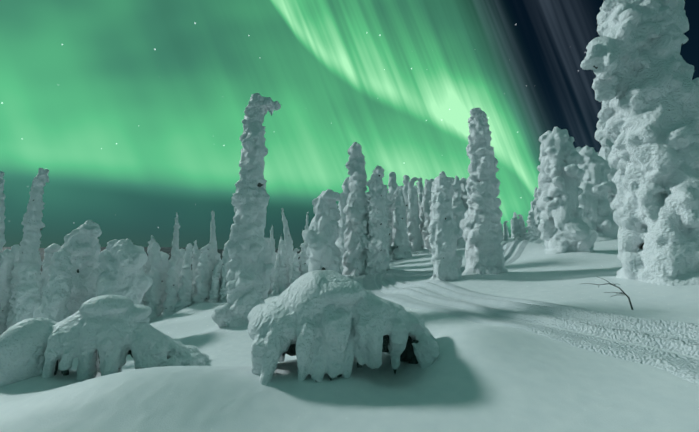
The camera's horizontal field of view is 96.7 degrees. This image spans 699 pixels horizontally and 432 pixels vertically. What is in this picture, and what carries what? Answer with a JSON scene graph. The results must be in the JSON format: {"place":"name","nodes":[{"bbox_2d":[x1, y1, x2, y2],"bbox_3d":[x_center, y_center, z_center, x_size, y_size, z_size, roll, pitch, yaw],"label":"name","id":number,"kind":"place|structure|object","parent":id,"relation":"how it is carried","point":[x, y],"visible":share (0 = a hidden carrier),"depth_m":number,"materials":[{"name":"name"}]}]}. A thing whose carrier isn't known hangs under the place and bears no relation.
{"place":"outdoors","nodes":[
{"label":"outdoors","id":0,"kind":"place"},
{"bbox_2d":[0,238,698,431],"bbox_3d":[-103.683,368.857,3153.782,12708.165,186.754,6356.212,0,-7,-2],"label":"snowy ground","id":1,"kind":"structure","parent":0,"point":[476,377],"depth_m":3.00,"materials":[{"name":"white snow"}]},
{"bbox_2d":[0,171,5,310],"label":"tree","id":2,"kind":"object","parent":1,"relation":"on","point":[2,218],"visible":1,"depth_m":12.12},
{"bbox_2d":[0,253,13,335],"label":"tree","id":3,"kind":"object","parent":1,"relation":"on","point":[6,287],"visible":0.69,"depth_m":13.15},
{"bbox_2d":[0,249,14,277],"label":"tree","id":4,"kind":"object","parent":1,"relation":"on","point":[9,253],"visible":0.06,"depth_m":14.53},
{"bbox_2d":[6,261,17,329],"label":"tree","id":5,"kind":"object","parent":1,"relation":"on","point":[15,263],"visible":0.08,"depth_m":14.30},
{"bbox_2d":[10,245,19,260],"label":"tree","id":6,"kind":"object","parent":1,"relation":"on","point":[15,249],"visible":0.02,"depth_m":15.13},
{"bbox_2d":[6,168,48,327],"bbox_3d":[-13.295,2.192,12.860,1.144,8.566,1.065,0,-7,-2],"label":"thin tree","id":7,"kind":"object","parent":1,"relation":"on","point":[34,225],"visible":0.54,"depth_m":12.87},
{"bbox_2d":[13,266,41,322],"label":"tree","id":8,"kind":"object","parent":1,"relation":"on","point":[28,301],"visible":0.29,"depth_m":10.59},
{"bbox_2d":[40,270,49,301],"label":"tree","id":9,"kind":"object","parent":1,"relation":"on","point":[46,276],"visible":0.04,"depth_m":14.03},
{"bbox_2d":[40,244,60,288],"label":"tree","id":10,"kind":"object","parent":1,"relation":"on","point":[50,249],"depth_m":14.68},
{"bbox_2d":[40,248,72,322],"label":"tree behind mound","id":11,"kind":"object","parent":1,"relation":"on","point":[57,288],"visible":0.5,"depth_m":6.74,"materials":[{"name":"white snow"}]},
{"bbox_2d":[33,220,103,317],"bbox_3d":[-6.863,2.091,7.800,1.307,3.988,1.290,0,-7,-2],"label":"tree behind mound","id":12,"kind":"object","parent":1,"relation":"on","point":[81,244],"visible":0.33,"depth_m":7.72,"materials":[{"name":"white snow"}]},
{"bbox_2d":[0,295,208,386],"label":"bent tree","id":13,"kind":"object","parent":1,"relation":"on","point":[103,335],"visible":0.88,"depth_m":4.04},
{"bbox_2d":[98,249,110,270],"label":"tree","id":14,"kind":"object","parent":1,"relation":"on","point":[104,253],"visible":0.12,"depth_m":14.15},
{"bbox_2d":[106,239,118,254],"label":"tree","id":15,"kind":"object","parent":1,"relation":"on","point":[110,245],"visible":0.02,"depth_m":14.88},
{"bbox_2d":[96,238,152,303],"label":"tree behind mound","id":16,"kind":"object","parent":1,"relation":"on","point":[123,273],"visible":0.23,"depth_m":7.28,"materials":[{"name":"white snow"}]},
{"bbox_2d":[142,235,155,304],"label":"tree","id":17,"kind":"object","parent":1,"relation":"on","point":[147,270],"visible":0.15,"depth_m":16.75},
{"bbox_2d":[144,242,163,321],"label":"tree","id":18,"kind":"object","parent":1,"relation":"on","point":[153,293],"visible":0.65,"depth_m":14.55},
{"bbox_2d":[160,253,169,309],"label":"tree","id":19,"kind":"object","parent":1,"relation":"on","point":[165,267],"visible":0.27,"depth_m":15.62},
{"bbox_2d":[161,261,178,318],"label":"tree","id":20,"kind":"object","parent":1,"relation":"on","point":[172,298],"visible":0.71,"depth_m":14.22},
{"bbox_2d":[169,213,180,284],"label":"tree","id":21,"kind":"object","parent":1,"relation":"on","point":[175,245],"visible":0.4,"depth_m":18.99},
{"bbox_2d":[172,253,180,286],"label":"tree","id":22,"kind":"object","parent":1,"relation":"on","point":[176,258],"visible":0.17,"depth_m":16.18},
{"bbox_2d":[178,265,183,297],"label":"tree","id":23,"kind":"object","parent":1,"relation":"on","point":[180,277],"visible":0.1,"depth_m":17.00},
{"bbox_2d":[179,248,184,270],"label":"tree","id":24,"kind":"object","parent":1,"relation":"on","point":[182,253],"visible":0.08,"depth_m":21.68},
{"bbox_2d":[175,265,192,311],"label":"tree","id":25,"kind":"object","parent":1,"relation":"on","point":[185,292],"visible":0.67,"depth_m":14.25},
{"bbox_2d":[179,243,192,299],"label":"tree","id":26,"kind":"object","parent":1,"relation":"on","point":[188,261],"visible":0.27,"depth_m":15.51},
{"bbox_2d":[192,240,197,270],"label":"tree","id":27,"kind":"object","parent":1,"relation":"on","point":[195,246],"visible":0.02,"depth_m":23.92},
{"bbox_2d":[191,262,199,304],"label":"tree","id":28,"kind":"object","parent":1,"relation":"on","point":[194,283],"visible":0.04,"depth_m":14.73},
{"bbox_2d":[192,249,201,293],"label":"tree","id":29,"kind":"object","parent":1,"relation":"on","point":[197,253],"visible":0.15,"depth_m":20.45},
{"bbox_2d":[192,247,210,303],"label":"tree","id":30,"kind":"object","parent":1,"relation":"on","point":[202,281],"visible":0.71,"depth_m":14.67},
{"bbox_2d":[205,244,215,288],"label":"tree","id":31,"kind":"object","parent":1,"relation":"on","point":[211,255],"visible":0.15,"depth_m":15.21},
{"bbox_2d":[209,211,216,244],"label":"tree","id":32,"kind":"object","parent":1,"relation":"on","point":[213,234],"visible":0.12,"depth_m":24.05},
{"bbox_2d":[208,263,220,302],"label":"tree","id":33,"kind":"object","parent":1,"relation":"on","point":[214,295],"visible":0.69,"depth_m":14.36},
{"bbox_2d":[211,243,218,263],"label":"tree","id":34,"kind":"object","parent":1,"relation":"on","point":[215,253],"visible":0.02,"depth_m":16.23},
{"bbox_2d":[218,260,222,279],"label":"tree","id":35,"kind":"object","parent":1,"relation":"on","point":[220,263],"visible":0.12,"depth_m":16.24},
{"bbox_2d":[219,262,227,302],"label":"tree","id":36,"kind":"object","parent":1,"relation":"on","point":[223,291],"visible":0.67,"depth_m":14.36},
{"bbox_2d":[220,242,230,287],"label":"tree","id":37,"kind":"object","parent":1,"relation":"on","point":[226,257],"visible":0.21,"depth_m":14.86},
{"bbox_2d":[211,93,280,327],"bbox_3d":[-2.407,-0.011,7.369,1.401,6.196,1.100,0,-7,-2],"label":"tall tree","id":38,"kind":"object","parent":1,"relation":"on","point":[248,285],"visible":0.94,"depth_m":7.11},
{"bbox_2d":[264,238,272,293],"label":"tree","id":39,"kind":"object","parent":1,"relation":"on","point":[268,258],"visible":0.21,"depth_m":15.44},
{"bbox_2d":[270,225,276,291],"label":"tree","id":40,"kind":"object","parent":1,"relation":"on","point":[272,246],"visible":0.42,"depth_m":26.00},
{"bbox_2d":[272,253,279,294],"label":"tree","id":41,"kind":"object","parent":1,"relation":"on","point":[275,288],"visible":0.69,"depth_m":14.49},
{"bbox_2d":[276,240,284,257],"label":"tree","id":42,"kind":"object","parent":1,"relation":"on","point":[281,242],"visible":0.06,"depth_m":28.31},
{"bbox_2d":[278,249,288,293],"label":"tree","id":43,"kind":"object","parent":1,"relation":"on","point":[283,280],"visible":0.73,"depth_m":14.53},
{"bbox_2d":[279,245,290,285],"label":"tree","id":44,"kind":"object","parent":1,"relation":"on","point":[288,257],"visible":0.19,"depth_m":15.15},
{"bbox_2d":[281,208,293,261],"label":"leaning tree","id":45,"kind":"object","parent":1,"relation":"on","point":[288,240],"visible":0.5,"depth_m":21.12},
{"bbox_2d":[288,255,292,282],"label":"tree","id":46,"kind":"object","parent":1,"relation":"on","point":[291,266],"visible":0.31,"depth_m":18.23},
{"bbox_2d":[290,254,300,284],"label":"tree","id":47,"kind":"object","parent":1,"relation":"on","point":[296,274],"visible":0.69,"depth_m":14.53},
{"bbox_2d":[299,244,308,275],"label":"tree","id":48,"kind":"object","parent":1,"relation":"on","point":[303,259],"visible":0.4,"depth_m":14.88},
{"bbox_2d":[304,214,308,242],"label":"tree","id":49,"kind":"object","parent":1,"relation":"on","point":[306,227],"visible":0.19,"depth_m":30.45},
{"bbox_2d":[302,189,341,274],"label":"round tree","id":50,"kind":"object","parent":1,"relation":"on","point":[320,235],"visible":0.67,"depth_m":11.29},
{"bbox_2d":[337,192,346,271],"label":"tree","id":51,"kind":"object","parent":1,"relation":"on","point":[342,226],"visible":0.44,"depth_m":15.03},
{"bbox_2d":[335,177,349,245],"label":"tree","id":52,"kind":"object","parent":1,"relation":"on","point":[346,191],"visible":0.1,"depth_m":15.75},
{"bbox_2d":[247,270,439,384],"bbox_3d":[-0.035,1.389,3.838,2.378,1.433,1.315,0,-7,-2],"label":"bent arch tree","id":53,"kind":"object","parent":1,"relation":"on","point":[319,324],"visible":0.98,"depth_m":3.39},
{"bbox_2d":[342,142,368,277],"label":"tree","id":54,"kind":"object","parent":1,"relation":"on","point":[356,232],"visible":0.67,"depth_m":12.17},
{"bbox_2d":[364,165,391,274],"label":"birch tree","id":55,"kind":"object","parent":1,"relation":"on","point":[378,258],"visible":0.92,"depth_m":11.74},
{"bbox_2d":[383,184,394,260],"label":"tree","id":56,"kind":"object","parent":1,"relation":"on","point":[389,220],"visible":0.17,"depth_m":19.46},
{"bbox_2d":[387,193,392,244],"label":"tree","id":57,"kind":"object","parent":1,"relation":"on","point":[390,210],"visible":0.17,"depth_m":25.45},
{"bbox_2d":[389,192,394,207],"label":"tree","id":58,"kind":"object","parent":1,"relation":"on","point":[391,194],"visible":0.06,"depth_m":27.41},
{"bbox_2d":[390,195,394,229],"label":"tree","id":59,"kind":"object","parent":1,"relation":"on","point":[393,208],"visible":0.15,"depth_m":26.81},
{"bbox_2d":[388,172,397,197],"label":"tree","id":60,"kind":"object","parent":1,"relation":"on","point":[392,186],"visible":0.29,"depth_m":29.35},
{"bbox_2d":[391,186,399,253],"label":"tree","id":61,"kind":"object","parent":1,"relation":"on","point":[394,229],"visible":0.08,"depth_m":22.41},
{"bbox_2d":[392,190,411,260],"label":"tree","id":62,"kind":"object","parent":1,"relation":"on","point":[402,249],"visible":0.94,"depth_m":19.08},
{"bbox_2d":[399,188,406,221],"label":"tree","id":63,"kind":"object","parent":1,"relation":"on","point":[401,189],"visible":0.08,"depth_m":24.24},
{"bbox_2d":[402,175,409,223],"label":"tree","id":64,"kind":"object","parent":1,"relation":"on","point":[405,184],"visible":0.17,"depth_m":26.17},
{"bbox_2d":[406,177,423,251],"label":"tree","id":65,"kind":"object","parent":1,"relation":"on","point":[414,222],"visible":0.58,"depth_m":21.27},
{"bbox_2d":[408,187,421,248],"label":"tree","id":66,"kind":"object","parent":1,"relation":"on","point":[416,188],"visible":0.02,"depth_m":24.36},
{"bbox_2d":[416,177,423,192],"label":"tree","id":67,"kind":"object","parent":1,"relation":"on","point":[420,186],"visible":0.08,"depth_m":30.71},
{"bbox_2d":[418,192,422,228],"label":"tree","id":68,"kind":"object","parent":1,"relation":"on","point":[420,196],"visible":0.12,"depth_m":29.05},
{"bbox_2d":[419,191,423,234],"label":"tree","id":69,"kind":"object","parent":1,"relation":"on","point":[421,225],"visible":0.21,"depth_m":26.57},
{"bbox_2d":[422,179,431,248],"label":"tree","id":70,"kind":"object","parent":1,"relation":"on","point":[426,200],"visible":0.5,"depth_m":23.01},
{"bbox_2d":[428,176,437,253],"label":"tree","id":71,"kind":"object","parent":1,"relation":"on","point":[430,215],"visible":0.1,"depth_m":19.32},
{"bbox_2d":[428,171,463,280],"bbox_3d":[2.437,0.582,8.037,0.926,3.584,0.996,0,-7,-2],"label":"tree","id":72,"kind":"object","parent":1,"relation":"on","point":[445,232],"visible":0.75,"depth_m":7.83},
{"bbox_2d":[452,176,465,248],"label":"tree","id":73,"kind":"object","parent":1,"relation":"on","point":[458,207],"visible":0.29,"depth_m":20.49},
{"bbox_2d":[459,177,467,211],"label":"tree","id":74,"kind":"object","parent":1,"relation":"on","point":[462,180],"visible":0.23,"depth_m":28.55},
{"bbox_2d":[459,108,507,274],"bbox_3d":[3.525,-0.420,8.475,1.128,5.259,1.127,5,-8,-37],"label":"tall tree","id":75,"kind":"object","parent":1,"relation":"on","point":[482,234],"visible":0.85,"depth_m":8.18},
{"bbox_2d":[499,218,502,240],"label":"tree","id":76,"kind":"object","parent":1,"relation":"on","point":[501,230],"visible":0.21,"depth_m":24.81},
{"bbox_2d":[503,221,507,240],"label":"tree","id":77,"kind":"object","parent":1,"relation":"on","point":[505,236],"visible":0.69,"depth_m":27.14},
{"bbox_2d":[510,219,514,237],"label":"tree","id":78,"kind":"object","parent":1,"relation":"on","point":[512,227],"visible":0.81,"depth_m":40.56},
{"bbox_2d":[513,216,518,239],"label":"tree","id":79,"kind":"object","parent":1,"relation":"on","point":[516,226],"visible":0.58,"depth_m":28.78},
{"bbox_2d":[517,214,526,240],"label":"tree","id":80,"kind":"object","parent":1,"relation":"on","point":[522,231],"visible":0.71,"depth_m":24.89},
{"bbox_2d":[363,239,698,385],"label":"snow track","id":81,"kind":"structure","parent":1,"relation":"on","point":[680,366],"depth_m":4.17,"materials":[{"name":"white snow"}]},
{"bbox_2d":[525,212,537,240],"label":"tree","id":82,"kind":"object","parent":1,"relation":"on","point":[531,228],"visible":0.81,"depth_m":23.97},
{"bbox_2d":[529,201,533,216],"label":"tree","id":83,"kind":"object","parent":1,"relation":"on","point":[532,209],"visible":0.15,"depth_m":46.27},
{"bbox_2d":[532,187,541,237],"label":"tree","id":84,"kind":"object","parent":1,"relation":"on","point":[536,211],"visible":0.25,"depth_m":28.77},
{"bbox_2d":[536,127,596,253],"bbox_3d":[7.424,-0.363,10.878,1.734,5.726,1.712,-3,-7,23],"label":"tree","id":85,"kind":"object","parent":1,"relation":"on","point":[563,226],"visible":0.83,"depth_m":10.63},
{"bbox_2d":[575,145,618,241],"bbox_3d":[11.336,-0.684,14.613,2.159,5.439,2.179,0,-7,-2],"label":"tree","id":86,"kind":"object","parent":1,"relation":"on","point":[595,186],"visible":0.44,"depth_m":14.07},
{"bbox_2d":[595,119,617,232],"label":"tree","id":87,"kind":"object","parent":1,"relation":"on","point":[606,147],"visible":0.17,"depth_m":15.74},
{"bbox_2d":[583,277,632,309],"bbox_3d":[3.755,1.150,4.521,0.721,0.521,0.214,0,-7,-2],"label":"bare twig","id":88,"kind":"object","parent":1,"relation":"on","point":[615,292],"visible":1,"depth_m":4.54,"materials":[{"name":"wood"}]},
{"bbox_2d":[580,0,698,285],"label":"tree","id":89,"kind":"object","parent":1,"relation":"on","point":[645,87],"visible":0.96,"depth_m":5.53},
{"bbox_2d":[0,0,698,249],"label":"sky","id":90,"kind":"structure","parent":0,"point":[133,110],"materials":[{"name":"green"}]}
]}

